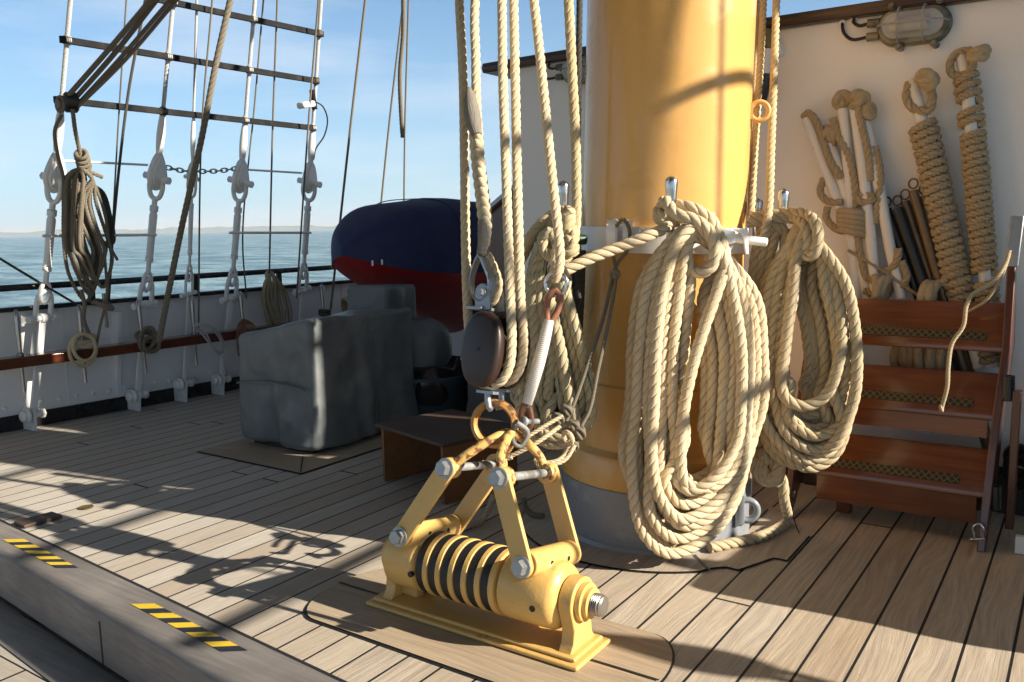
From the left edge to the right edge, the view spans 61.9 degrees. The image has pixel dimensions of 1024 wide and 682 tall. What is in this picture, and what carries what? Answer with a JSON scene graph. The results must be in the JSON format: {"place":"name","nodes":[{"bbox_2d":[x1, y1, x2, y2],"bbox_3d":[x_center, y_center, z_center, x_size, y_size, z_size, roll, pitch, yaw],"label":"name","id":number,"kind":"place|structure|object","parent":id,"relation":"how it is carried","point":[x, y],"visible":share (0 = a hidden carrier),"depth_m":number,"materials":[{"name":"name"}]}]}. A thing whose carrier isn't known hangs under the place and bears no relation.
{"place":"outdoors","nodes":[
{"label":"outdoors","id":0,"kind":"place"},
{"bbox_2d":[0,596,129,681],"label":"deck","id":1,"kind":"structure","parent":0,"point":[32,649],"depth_m":3.14,"materials":[{"name":"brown wood"}]},
{"bbox_2d":[0,519,347,681],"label":"deck step","id":2,"kind":"object","parent":1,"relation":"on","point":[88,607],"visible":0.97,"depth_m":2.96,"materials":[{"name":"wood"}]},
{"bbox_2d":[3,539,77,567],"bbox_3d":[-1.944,0.871,3.510,0.591,0.001,0.058,5,10,39],"label":"hazard tape","id":3,"kind":"object","parent":2,"relation":"on","point":[40,553],"visible":1,"depth_m":3.50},
{"bbox_2d":[132,603,245,650],"bbox_3d":[-1.083,0.945,2.832,0.627,0.001,0.054,5,10,39],"label":"hazard tape","id":4,"kind":"object","parent":2,"relation":"on","point":[210,638],"visible":1,"depth_m":2.82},
{"bbox_2d":[0,225,335,236],"bbox_3d":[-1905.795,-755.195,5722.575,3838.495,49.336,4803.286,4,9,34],"label":"shore hills","id":5,"kind":"structure","parent":0,"point":[195,230],"depth_m":5805.90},
{"bbox_2d":[0,230,347,306],"bbox_3d":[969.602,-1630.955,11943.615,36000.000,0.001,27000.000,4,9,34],"label":"sea","id":6,"kind":"structure","parent":0,"point":[25,254],"depth_m":146.06,"materials":[{"name":"liquid"}]},
{"bbox_2d":[398,0,405,137],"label":"rope end","id":7,"kind":"object","parent":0,"point":[401,52],"visible":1,"depth_m":6.96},
{"bbox_2d":[0,0,878,232],"label":"sky","id":8,"kind":"structure","parent":0,"point":[31,52],"materials":[{"name":"blue"}]},
{"bbox_2d":[461,283,529,411],"bbox_3d":[-0.058,0.019,2.815,0.195,0.418,0.219,4,9,34],"label":"tackle block","id":9,"kind":"object","parent":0,"point":[483,350],"depth_m":2.75,"materials":[{"name":"wood"}]},
{"bbox_2d":[455,0,472,329],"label":"tackle fall","id":10,"kind":"object","parent":9,"relation":"attached to","point":[464,161],"visible":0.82,"depth_m":2.93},
{"bbox_2d":[464,0,502,306],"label":"spliced eye","id":11,"kind":"object","parent":9,"relation":"attached to","point":[474,125],"visible":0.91,"depth_m":2.85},
{"bbox_2d":[460,0,516,389],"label":"tackle fall","id":12,"kind":"object","parent":9,"relation":"attached to","point":[501,380],"visible":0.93,"depth_m":2.81,"materials":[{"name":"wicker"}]},
{"bbox_2d":[471,399,518,447],"bbox_3d":[-0.056,0.270,2.789,0.163,0.162,0.055,1,8,17],"label":"lifting ring","id":13,"kind":"object","parent":9,"relation":"attached to","point":[508,409],"visible":0.66,"depth_m":2.78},
{"bbox_2d":[504,0,527,386],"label":"tackle fall","id":14,"kind":"object","parent":9,"relation":"attached to","point":[518,370],"visible":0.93,"depth_m":2.85,"materials":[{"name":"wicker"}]},
{"bbox_2d":[0,389,1023,681],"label":"deck","id":15,"kind":"structure","parent":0,"point":[202,505],"depth_m":3.25,"materials":[{"name":"brown wood"}]},
{"bbox_2d":[14,511,62,527],"bbox_3d":[-2.167,0.818,3.905,0.109,0.016,0.170,4,9,34],"label":"wooden wedge","id":16,"kind":"object","parent":15,"relation":"on","point":[28,522],"visible":1,"depth_m":3.88,"materials":[{"name":"brown wood"}]},
{"bbox_2d":[19,0,72,430],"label":"shroud","id":17,"kind":"object","parent":15,"relation":"on","point":[50,176],"visible":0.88,"depth_m":5.59,"materials":[{"name":"white metal"}]},
{"bbox_2d":[0,257,77,304],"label":"rope","id":18,"kind":"object","parent":17,"relation":"attached to","point":[35,280],"visible":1,"depth_m":5.58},
{"bbox_2d":[42,233,156,236],"bbox_3d":[-2.789,-0.719,5.810,0.020,0.029,0.779,5,10,38],"label":"spreader rod","id":19,"kind":"object","parent":17,"relation":"attached to","point":[103,235],"visible":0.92,"depth_m":5.91,"materials":[{"name":"white paint"}]},
{"bbox_2d":[111,311,121,396],"bbox_3d":[-2.848,0.139,6.332,0.203,0.738,0.219,4,9,34],"label":"rail bracket","id":20,"kind":"object","parent":15,"relation":"on","point":[116,325],"visible":0.53,"depth_m":6.21,"materials":[{"name":"metal"}]},
{"bbox_2d":[125,7,174,410],"bbox_3d":[-2.169,-2.776,5.485,1.705,6.712,0.305,4,9,34],"label":"shroud","id":21,"kind":"object","parent":15,"relation":"on","point":[155,176],"visible":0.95,"depth_m":6.06,"materials":[{"name":"white metal"}]},
{"bbox_2d":[0,279,356,432],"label":"bulwark","id":22,"kind":"object","parent":15,"relation":"on","point":[66,393],"visible":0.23,"depth_m":6.29,"materials":[{"name":"white paint"}]},
{"bbox_2d":[0,321,293,370],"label":"pin rail","id":23,"kind":"object","parent":22,"relation":"attached to","point":[39,359],"visible":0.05,"depth_m":5.96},
{"bbox_2d":[13,310,25,392],"bbox_3d":[-3.193,0.066,5.537,0.046,0.540,0.046,0,6,35],"label":"belaying pin","id":24,"kind":"object","parent":23,"relation":"hanging from","point":[16,321],"visible":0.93,"depth_m":5.52,"materials":[{"name":"metal"}]},
{"bbox_2d":[76,304,87,382],"bbox_3d":[-2.945,0.018,5.849,0.046,0.540,0.046,0,5,35],"label":"belaying pin","id":25,"kind":"object","parent":23,"relation":"hanging from","point":[79,317],"visible":0.56,"depth_m":5.83,"materials":[{"name":"metal"}]},
{"bbox_2d":[67,332,97,367],"bbox_3d":[-2.919,0.057,5.796,0.156,0.247,0.240,4,9,34],"label":"rope loop","id":26,"kind":"object","parent":25,"relation":"hanging from","point":[74,342],"visible":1,"depth_m":5.74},
{"bbox_2d":[136,299,147,373],"bbox_3d":[-2.681,-0.032,6.182,0.046,0.540,0.046,0,7,35],"label":"belaying pin","id":27,"kind":"object","parent":23,"relation":"attached to","point":[139,313],"visible":0.61,"depth_m":6.16,"materials":[{"name":"metal"}]},
{"bbox_2d":[134,326,160,353],"bbox_3d":[-2.639,-0.013,6.143,0.186,0.208,0.207,4,9,34],"label":"rope hitch","id":28,"kind":"object","parent":27,"relation":"attached to","point":[151,331],"visible":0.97,"depth_m":6.09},
{"bbox_2d":[189,295,197,365],"bbox_3d":[-2.425,-0.081,6.505,0.046,0.540,0.046,0,5,35],"label":"belaying pin","id":29,"kind":"object","parent":23,"relation":"hanging from","point":[192,308],"visible":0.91,"depth_m":6.49,"materials":[{"name":"metal"}]},
{"bbox_2d":[198,0,212,333],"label":"rope","id":30,"kind":"object","parent":23,"relation":"attached to","point":[211,8],"visible":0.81,"depth_m":6.17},
{"bbox_2d":[192,323,227,375],"bbox_3d":[-2.284,0.074,6.557,0.099,0.464,0.358,2,8,21],"label":"looped line","id":31,"kind":"object","parent":23,"relation":"hanging from","point":[207,325],"visible":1,"depth_m":6.49,"materials":[{"name":"white fabric"}]},
{"bbox_2d":[236,319,254,355],"bbox_3d":[-2.107,-0.032,6.760,0.012,0.292,0.183,5,10,38],"label":"leather pouch","id":32,"kind":"object","parent":23,"relation":"hanging from","point":[242,323],"visible":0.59,"depth_m":6.73,"materials":[{"name":"leather"}]},
{"bbox_2d":[320,284,324,308],"bbox_3d":[-1.650,-0.229,7.481,0.046,0.540,0.046,0,6,35],"label":"belaying pin","id":33,"kind":"object","parent":23,"relation":"hanging from","point":[322,296],"visible":0.48,"depth_m":7.46,"materials":[{"name":"metal"}]},
{"bbox_2d":[318,309,330,316],"bbox_3d":[-1.624,-0.239,7.405,0.114,0.082,0.114,4,9,34],"label":"rope hitch","id":34,"kind":"object","parent":33,"relation":"attached to","point":[324,312],"visible":0.91,"depth_m":7.36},
{"bbox_2d":[330,0,366,308],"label":"rope","id":35,"kind":"object","parent":34,"relation":"attached to","point":[351,119],"visible":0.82,"depth_m":6.95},
{"bbox_2d":[0,265,333,300],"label":"handrail","id":36,"kind":"object","parent":22,"relation":"on","point":[278,272],"visible":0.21,"depth_m":6.49,"materials":[{"name":"metal"}]},
{"bbox_2d":[156,0,233,341],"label":"rope","id":37,"kind":"object","parent":22,"relation":"attached to","point":[199,146],"visible":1,"depth_m":5.75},
{"bbox_2d":[262,270,292,324],"bbox_3d":[-1.989,-0.332,7.223,0.133,0.547,0.357,4,9,34],"label":"rope hank","id":38,"kind":"object","parent":22,"relation":"hanging from","point":[272,283],"visible":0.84,"depth_m":7.17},
{"bbox_2d":[173,0,198,401],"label":"shroud","id":39,"kind":"object","parent":15,"relation":"on","point":[181,385],"visible":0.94,"depth_m":6.42,"materials":[{"name":"white metal"}]},
{"bbox_2d":[166,165,235,173],"bbox_3d":[-2.286,-1.257,6.250,0.046,0.072,0.654,5,10,38],"label":"chain","id":40,"kind":"object","parent":39,"relation":"hanging from","point":[205,171],"visible":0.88,"depth_m":6.29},
{"bbox_2d":[211,0,256,394],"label":"shroud","id":41,"kind":"object","parent":15,"relation":"on","point":[238,179],"visible":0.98,"depth_m":6.60,"materials":[{"name":"white metal"}]},
{"bbox_2d":[242,0,263,298],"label":"rope","id":42,"kind":"object","parent":41,"relation":"attached to","point":[250,147],"visible":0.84,"depth_m":6.55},
{"bbox_2d":[268,0,277,272],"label":"rope","id":43,"kind":"object","parent":41,"relation":"attached to","point":[275,50],"visible":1,"depth_m":6.64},
{"bbox_2d":[292,0,322,319],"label":"shroud","id":44,"kind":"object","parent":15,"relation":"on","point":[312,183],"visible":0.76,"depth_m":7.06,"materials":[{"name":"white metal"}]},
{"bbox_2d":[53,96,316,131],"bbox_3d":[-2.228,-1.613,6.107,0.064,0.084,2.047,5,10,38],"label":"batten","id":45,"kind":"object","parent":44,"relation":"attached to","point":[165,111],"visible":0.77,"depth_m":6.02,"materials":[{"name":"black wood"}]},
{"bbox_2d":[54,92,79,112],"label":"lead block","id":46,"kind":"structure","parent":45,"relation":"attached to","point":[65,102],"depth_m":5.25,"materials":[{"name":"metal"}]},
{"bbox_2d":[53,109,118,344],"bbox_3d":[-2.781,-0.674,5.588,0.289,1.587,0.617,-3,8,-10],"label":"rope coil","id":47,"kind":"object","parent":46,"relation":"hanging from","point":[77,191],"visible":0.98,"depth_m":5.51,"materials":[{"name":"fabric"}]},
{"bbox_2d":[112,0,126,215],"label":"rope","id":48,"kind":"object","parent":47,"relation":"attached to","point":[119,114],"visible":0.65,"depth_m":5.68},
{"bbox_2d":[108,0,145,302],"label":"rope","id":49,"kind":"object","parent":47,"relation":"attached to","point":[121,143],"visible":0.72,"depth_m":5.63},
{"bbox_2d":[66,0,153,95],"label":"braided line","id":50,"kind":"object","parent":46,"relation":"attached to","point":[132,21],"visible":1,"depth_m":4.97,"materials":[{"name":"fabric"}]},
{"bbox_2d":[76,0,159,97],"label":"braided line","id":51,"kind":"object","parent":46,"relation":"attached to","point":[110,57],"visible":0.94,"depth_m":5.03,"materials":[{"name":"fabric"}]},
{"bbox_2d":[79,0,172,100],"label":"braided line","id":52,"kind":"object","parent":46,"relation":"attached to","point":[131,45],"visible":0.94,"depth_m":5.00,"materials":[{"name":"fabric"}]},
{"bbox_2d":[78,0,178,107],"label":"braided line","id":53,"kind":"object","parent":46,"relation":"attached to","point":[123,61],"visible":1,"depth_m":5.05,"materials":[{"name":"fabric"}]},
{"bbox_2d":[59,35,319,84],"bbox_3d":[-2.162,-1.958,6.005,0.064,0.081,2.000,5,10,38],"label":"batten","id":54,"kind":"object","parent":44,"relation":"attached to","point":[67,40],"visible":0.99,"depth_m":5.88,"materials":[{"name":"black wood"}]},
{"bbox_2d":[158,0,323,37],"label":"batten","id":55,"kind":"object","parent":44,"relation":"attached to","point":[253,19],"visible":0.81,"depth_m":6.14,"materials":[{"name":"black metal"}]},
{"bbox_2d":[229,231,311,233],"bbox_3d":[-1.938,-0.874,6.888,0.020,0.035,0.788,5,10,38],"label":"spreader rod","id":56,"kind":"object","parent":44,"relation":"attached to","point":[256,232],"visible":1,"depth_m":6.83,"materials":[{"name":"white paint"}]},
{"bbox_2d":[297,90,327,159],"bbox_3d":[-1.595,-1.732,6.823,0.131,0.534,0.370,0,8,11],"label":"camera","id":57,"kind":"object","parent":44,"relation":"attached to","point":[306,104],"visible":0.99,"depth_m":6.76,"materials":[{"name":"white paint"}]},
{"bbox_2d":[296,0,318,298],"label":"rope","id":58,"kind":"object","parent":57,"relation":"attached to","point":[307,147],"visible":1,"depth_m":6.77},
{"bbox_2d":[236,283,451,453],"bbox_3d":[-1.010,0.112,5.526,0.709,0.920,1.384,4,9,34],"label":"covered winch","id":59,"kind":"object","parent":15,"relation":"on","point":[314,385],"visible":0.92,"depth_m":5.08,"materials":[{"name":"grey fabric"}]},
{"bbox_2d":[412,375,467,414],"bbox_3d":[-0.566,0.369,5.819,0.636,0.332,0.636,4,9,34],"label":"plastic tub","id":60,"kind":"object","parent":15,"relation":"on","point":[456,387],"visible":0.23,"depth_m":5.59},
{"bbox_2d":[413,355,467,405],"bbox_3d":[-0.567,0.286,5.809,0.540,0.360,0.568,4,9,34],"label":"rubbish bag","id":61,"kind":"object","parent":60,"relation":"in","point":[432,394],"visible":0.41,"depth_m":5.54,"materials":[{"name":"black plastic"}]},
{"bbox_2d":[375,409,519,504],"bbox_3d":[-0.322,0.575,4.352,0.500,0.302,0.600,-8,10,-40],"label":"step stool","id":62,"kind":"object","parent":15,"relation":"on","point":[412,445],"visible":0.69,"depth_m":4.35,"materials":[{"name":"brown wood"}]},
{"bbox_2d":[450,329,464,355],"bbox_3d":[-0.537,0.115,7.061,1.000,0.500,0.100,4,9,34],"label":"boat chock","id":63,"kind":"object","parent":15,"relation":"on","point":[457,338],"depth_m":6.92,"materials":[{"name":"white paint"}]},
{"bbox_2d":[331,198,486,332],"bbox_3d":[-0.470,-0.553,6.965,1.159,1.207,2.500,4,9,34],"label":"covered boat","id":64,"kind":"object","parent":63,"relation":"on","point":[416,242],"visible":0.61,"depth_m":6.06,"materials":[{"name":"blue fabric"}]},
{"bbox_2d":[380,16,400,203],"bbox_3d":[-0.883,-3.218,7.243,0.037,4.886,1.296,-9,11,-44],"label":"rope","id":65,"kind":"object","parent":64,"relation":"attached to","point":[394,77],"visible":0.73,"depth_m":7.61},
{"bbox_2d":[403,0,409,200],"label":"rope","id":66,"kind":"object","parent":64,"relation":"attached to","point":[405,98],"visible":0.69,"depth_m":7.70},
{"bbox_2d":[465,494,494,528],"bbox_3d":[-0.136,0.751,3.752,0.039,0.105,0.222,4,9,34],"label":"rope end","id":67,"kind":"object","parent":15,"relation":"on","point":[484,516],"visible":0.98,"depth_m":3.76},
{"bbox_2d":[366,428,610,671],"bbox_3d":[-0.073,0.603,2.777,0.878,0.645,0.382,4,9,34],"label":"deck tensioner","id":68,"kind":"object","parent":15,"relation":"on","point":[545,603],"visible":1,"depth_m":2.70,"materials":[{"name":"paint"}]},
{"bbox_2d":[467,382,514,422],"bbox_3d":[0.281,0.357,5.663,0.750,0.358,0.920,4,9,34],"label":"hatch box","id":69,"kind":"object","parent":15,"relation":"on","point":[475,399],"visible":0.02,"depth_m":5.42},
{"bbox_2d":[560,0,770,554],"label":"mast","id":70,"kind":"object","parent":15,"relation":"on","point":[668,88],"visible":0.62,"depth_m":3.28,"materials":[{"name":"paint"}]},
{"bbox_2d":[482,217,631,466],"bbox_3d":[0.180,0.002,3.030,0.590,0.866,0.157,-5,8,-24],"label":"lanyard","id":71,"kind":"object","parent":70,"relation":"attached to","point":[575,431],"visible":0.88,"depth_m":3.08,"materials":[{"name":"fabric"}]},
{"bbox_2d":[558,180,568,205],"bbox_3d":[0.203,-0.401,3.342,0.047,0.449,0.047,4,9,34],"label":"belaying pin","id":72,"kind":"object","parent":70,"relation":"attached to","point":[563,189],"visible":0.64,"depth_m":3.30,"materials":[{"name":"silver metal"}]},
{"bbox_2d":[564,0,581,235],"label":"hoisting rope","id":73,"kind":"object","parent":70,"relation":"hanging from","point":[569,17],"visible":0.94,"depth_m":3.07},
{"bbox_2d":[510,205,597,449],"bbox_3d":[0.157,-0.040,3.244,0.388,0.939,0.258,4,9,34],"label":"rope coil","id":74,"kind":"object","parent":73,"relation":"hanging from","point":[565,363],"visible":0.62,"depth_m":3.16,"materials":[{"name":"fabric"}]},
{"bbox_2d":[571,250,585,328],"bbox_3d":[0.266,-0.118,3.484,0.080,0.505,0.049,0,8,10],"label":"rope hank","id":75,"kind":"object","parent":70,"relation":"hanging from","point":[579,304],"visible":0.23,"depth_m":3.46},
{"bbox_2d":[575,0,582,298],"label":"hoisting rope","id":76,"kind":"object","parent":70,"relation":"hanging from","point":[579,33],"visible":0.45,"depth_m":3.29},
{"bbox_2d":[564,196,769,558],"bbox_3d":[0.585,0.149,3.131,0.799,1.349,0.247,-3,8,-10],"label":"rope coil","id":77,"kind":"object","parent":70,"relation":"hanging from","point":[698,510],"visible":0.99,"depth_m":3.09,"materials":[{"name":"fabric"}]},
{"bbox_2d":[665,176,677,236],"bbox_3d":[0.578,-0.371,3.094,0.047,0.449,0.047,4,9,34],"label":"belaying pin","id":78,"kind":"object","parent":70,"relation":"attached to","point":[671,185],"visible":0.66,"depth_m":3.06,"materials":[{"name":"silver metal"}]},
{"bbox_2d":[748,0,759,191],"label":"hoisting rope","id":79,"kind":"object","parent":70,"relation":"hanging from","point":[756,45],"visible":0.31,"depth_m":3.69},
{"bbox_2d":[747,0,766,216],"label":"hoisting rope","id":80,"kind":"object","parent":70,"relation":"hanging from","point":[757,113],"visible":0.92,"depth_m":3.56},
{"bbox_2d":[760,0,779,237],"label":"hoisting rope","id":81,"kind":"object","parent":70,"relation":"hanging from","point":[769,196],"visible":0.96,"depth_m":3.47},
{"bbox_2d":[777,188,789,251],"bbox_3d":[1.084,-0.385,3.422,0.047,0.449,0.047,4,9,34],"label":"belaying pin","id":82,"kind":"object","parent":70,"relation":"hanging from","point":[783,194],"visible":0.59,"depth_m":3.38,"materials":[{"name":"silver metal"}]},
{"bbox_2d":[746,207,862,472],"bbox_3d":[1.125,0.012,3.302,0.438,1.053,0.231,1,8,16],"label":"rope coil","id":83,"kind":"object","parent":70,"relation":"hanging from","point":[802,273],"visible":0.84,"depth_m":3.28,"materials":[{"name":"fabric"}]},
{"bbox_2d":[706,437,792,552],"bbox_3d":[0.982,0.586,3.479,0.518,0.467,0.136,-6,9,-30],"label":"rope tail","id":84,"kind":"object","parent":15,"relation":"on","point":[763,474],"visible":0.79,"depth_m":3.48},
{"bbox_2d":[482,0,1023,515],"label":"deckhouse","id":85,"kind":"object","parent":15,"relation":"on","point":[822,60],"visible":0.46,"depth_m":3.85,"materials":[{"name":"beige paint"}]},
{"bbox_2d":[546,54,585,83],"bbox_3d":[0.301,-1.471,4.638,0.426,0.189,0.132,4,9,34],"label":"wall lamp","id":86,"kind":"object","parent":85,"relation":"attached to","point":[562,68],"visible":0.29,"depth_m":4.62,"materials":[{"name":"grey metal"}]},
{"bbox_2d":[761,28,783,100],"bbox_3d":[1.229,-1.302,4.048,0.123,0.343,0.080,-1,8,1],"label":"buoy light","id":87,"kind":"object","parent":85,"relation":"hanging from","point":[766,73],"visible":0.44,"depth_m":4.02,"materials":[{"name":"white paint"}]},
{"bbox_2d":[829,89,864,297],"bbox_3d":[1.522,-0.661,3.866,0.187,0.937,0.140,4,9,34],"label":"white pole","id":88,"kind":"object","parent":85,"relation":"attached to","point":[850,219],"visible":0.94,"depth_m":3.84,"materials":[{"name":"wood"}]},
{"bbox_2d":[838,0,952,51],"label":"wall lamp","id":89,"kind":"object","parent":85,"relation":"attached to","point":[900,29],"visible":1,"depth_m":3.65,"materials":[{"name":"grey metal"}]},
{"bbox_2d":[889,346,914,366],"bbox_3d":[1.785,0.040,3.830,0.166,0.203,0.213,4,9,34],"label":"rope heap","id":90,"kind":"object","parent":85,"relation":"attached to","point":[901,356],"visible":0.35,"depth_m":3.77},
{"bbox_2d":[900,189,958,370],"bbox_3d":[1.872,-0.155,3.728,0.372,1.019,0.041,5,10,38],"label":"ring rod","id":91,"kind":"object","parent":85,"relation":"attached to","point":[906,205],"visible":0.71,"depth_m":3.74,"materials":[{"name":"brown metal"}]},
{"bbox_2d":[913,348,953,369],"bbox_3d":[1.868,0.060,3.750,0.160,0.226,0.225,4,9,34],"label":"rope heap","id":92,"kind":"object","parent":85,"relation":"attached to","point":[929,358],"visible":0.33,"depth_m":3.67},
{"bbox_2d":[902,67,985,368],"bbox_3d":[1.855,-0.519,3.658,0.386,1.269,0.170,4,9,34],"label":"wrapped pole","id":93,"kind":"object","parent":85,"relation":"attached to","point":[946,231],"visible":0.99,"depth_m":3.63,"materials":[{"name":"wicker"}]},
{"bbox_2d":[918,186,989,436],"bbox_3d":[1.925,-0.089,3.689,0.361,1.183,0.041,5,10,38],"label":"ring rod","id":94,"kind":"object","parent":93,"relation":"attached to","point":[966,352],"visible":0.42,"depth_m":3.69,"materials":[{"name":"brown metal"}]},
{"bbox_2d":[1003,443,1023,490],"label":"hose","id":95,"kind":"object","parent":94,"relation":"hanging from","point":[1020,482],"visible":0.44,"depth_m":3.61,"materials":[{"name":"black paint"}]},
{"bbox_2d":[945,44,1000,367],"bbox_3d":[1.944,-0.554,3.582,0.145,1.339,0.280,-7,10,-39],"label":"wrapped pole","id":96,"kind":"object","parent":85,"relation":"attached to","point":[978,202],"visible":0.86,"depth_m":3.55,"materials":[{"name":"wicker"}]},
{"bbox_2d":[908,178,989,448],"bbox_3d":[1.892,-0.112,3.684,0.389,1.184,0.041,5,10,38],"label":"ring rod","id":97,"kind":"object","parent":96,"relation":"hanging from","point":[930,251],"visible":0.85,"depth_m":3.69,"materials":[{"name":"brown metal"}]},
{"bbox_2d":[787,215,1023,554],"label":"wooden steps","id":98,"kind":"structure","parent":15,"relation":"on","point":[952,482],"depth_m":3.52,"materials":[{"name":"brown wood"}]},
{"bbox_2d":[869,274,892,298],"bbox_3d":[1.641,-0.230,3.804,0.109,0.141,0.154,4,9,34],"label":"rope heap","id":99,"kind":"object","parent":98,"relation":"on","point":[882,286],"visible":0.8,"depth_m":3.75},
{"bbox_2d":[800,109,868,298],"bbox_3d":[1.482,-0.628,3.902,0.356,0.870,0.065,6,10,41],"label":"white pole","id":100,"kind":"object","parent":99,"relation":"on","point":[814,128],"visible":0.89,"depth_m":3.90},
{"bbox_2d":[822,124,845,207],"bbox_3d":[1.499,-0.748,3.898,0.210,0.486,0.082,4,9,34],"label":"white pole","id":101,"kind":"object","parent":100,"relation":"attached to","point":[828,133],"visible":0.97,"depth_m":3.88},
{"bbox_2d":[848,89,879,296],"bbox_3d":[1.579,-0.658,3.812,0.074,0.926,0.188,-6,9,-34],"label":"white pole","id":102,"kind":"object","parent":99,"relation":"on","point":[865,198],"visible":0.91,"depth_m":3.80,"materials":[{"name":"wood"}]},
{"bbox_2d":[861,102,910,298],"bbox_3d":[1.644,-0.622,3.779,0.078,0.872,0.258,-7,10,-38],"label":"white pole","id":103,"kind":"object","parent":99,"relation":"on","point":[897,268],"visible":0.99,"depth_m":3.77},
{"bbox_2d":[847,249,916,295],"bbox_3d":[1.651,-0.301,3.787,0.321,0.215,0.019,4,9,35],"label":"thin line","id":104,"kind":"object","parent":103,"relation":"attached to","point":[883,271],"visible":0.95,"depth_m":3.79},
{"bbox_2d":[887,196,918,299],"bbox_3d":[1.809,-0.160,3.758,0.383,0.955,0.041,5,10,38],"label":"ring rod","id":105,"kind":"object","parent":103,"relation":"attached to","point":[913,283],"visible":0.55,"depth_m":3.77,"materials":[{"name":"metal"}]},
{"bbox_2d":[892,195,957,370],"bbox_3d":[1.825,-0.158,3.711,0.364,0.953,0.041,5,10,38],"label":"ring rod","id":106,"kind":"object","parent":103,"relation":"attached to","point":[909,244],"visible":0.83,"depth_m":3.72,"materials":[{"name":"metal"}]},
{"bbox_2d":[916,279,942,300],"bbox_3d":[1.819,-0.192,3.697,0.105,0.152,0.165,4,9,34],"label":"rope heap","id":107,"kind":"object","parent":98,"relation":"on","point":[928,290],"visible":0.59,"depth_m":3.65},
{"bbox_2d":[939,250,1011,411],"bbox_3d":[1.818,-0.044,3.415,0.303,0.635,0.120,-3,8,-15],"label":"lanyard","id":108,"kind":"object","parent":98,"relation":"hanging from","point":[1001,272],"visible":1,"depth_m":3.36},
{"bbox_2d":[543,271,568,296],"bbox_3d":[0.145,-0.187,2.798,0.087,0.087,0.017,2,8,20],"label":"steel ring","id":109,"kind":"object","parent":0,"point":[565,278],"visible":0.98,"depth_m":2.79,"materials":[{"name":"silver metal"}]},
{"bbox_2d":[511,287,562,448],"bbox_3d":[0.074,0.086,2.772,0.221,0.512,0.064,-8,10,-40],"label":"served pennant","id":110,"kind":"object","parent":109,"relation":"attached to","point":[524,423],"visible":1,"depth_m":2.77,"materials":[{"name":"fabric"}]},
{"bbox_2d":[529,0,564,283],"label":"stay rope","id":111,"kind":"object","parent":109,"relation":"attached to","point":[557,261],"visible":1,"depth_m":2.85,"materials":[{"name":"fabric"}]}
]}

